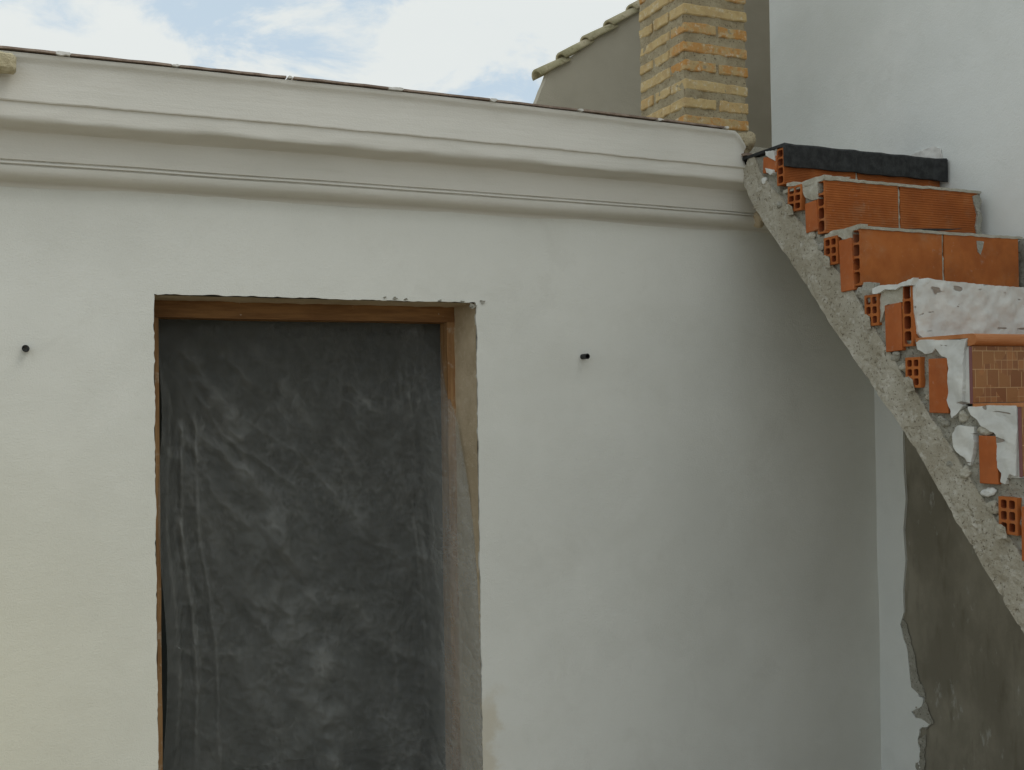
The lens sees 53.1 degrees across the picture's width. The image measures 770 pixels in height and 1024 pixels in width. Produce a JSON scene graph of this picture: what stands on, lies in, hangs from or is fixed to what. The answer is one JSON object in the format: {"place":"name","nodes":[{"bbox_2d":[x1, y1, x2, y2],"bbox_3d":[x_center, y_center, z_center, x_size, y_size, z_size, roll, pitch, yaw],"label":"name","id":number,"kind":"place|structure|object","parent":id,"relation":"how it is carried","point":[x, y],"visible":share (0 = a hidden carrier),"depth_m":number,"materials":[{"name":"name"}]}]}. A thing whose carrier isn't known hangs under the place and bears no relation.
{"place":"outdoors","nodes":[
{"label":"outdoors","id":0,"kind":"place"},
{"bbox_2d":[0,0,636,103],"label":"sky","id":1,"kind":"structure","parent":0,"point":[490,49],"materials":[{"name":"white"}]},
{"bbox_2d":[738,131,1023,632],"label":"staircase","id":2,"kind":"structure","parent":0,"point":[927,326],"depth_m":3.22,"materials":[{"name":"brick"}]},
{"label":"ground","id":3,"kind":"structure","parent":0,"visible":0},
{"bbox_2d":[0,46,881,769],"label":"house","id":4,"kind":"structure","parent":3,"relation":"on","point":[330,438],"depth_m":3.71,"materials":[{"name":"paint"}]},
{"bbox_2d":[0,51,16,74],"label":"brick","id":5,"kind":"object","parent":4,"relation":"attached to","point":[7,63],"visible":1,"depth_m":2.78,"materials":[{"name":"beige brick"}]},
{"bbox_2d":[580,354,589,358],"bbox_3d":[0.259,-0.102,3.703,0.020,0.020,0.060,-1,-1,-23],"label":"conduit","id":6,"kind":"object","parent":4,"relation":"attached to","point":[584,356],"visible":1,"depth_m":3.69,"materials":[{"name":"black plastic"}]},
{"bbox_2d":[532,0,771,147],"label":"gable wall","id":7,"kind":"structure","parent":4,"relation":"on","point":[599,70],"depth_m":5.46,"materials":[{"name":"paint"}]},
{"bbox_2d":[639,0,748,132],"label":"chimney","id":8,"kind":"object","parent":4,"relation":"on","point":[693,58],"visible":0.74,"depth_m":4.33,"materials":[{"name":"brick"}]},
{"bbox_2d":[769,0,1023,769],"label":"neighbour building","id":9,"kind":"structure","parent":3,"relation":"on","point":[932,78],"depth_m":4.00,"materials":[{"name":"paint"}]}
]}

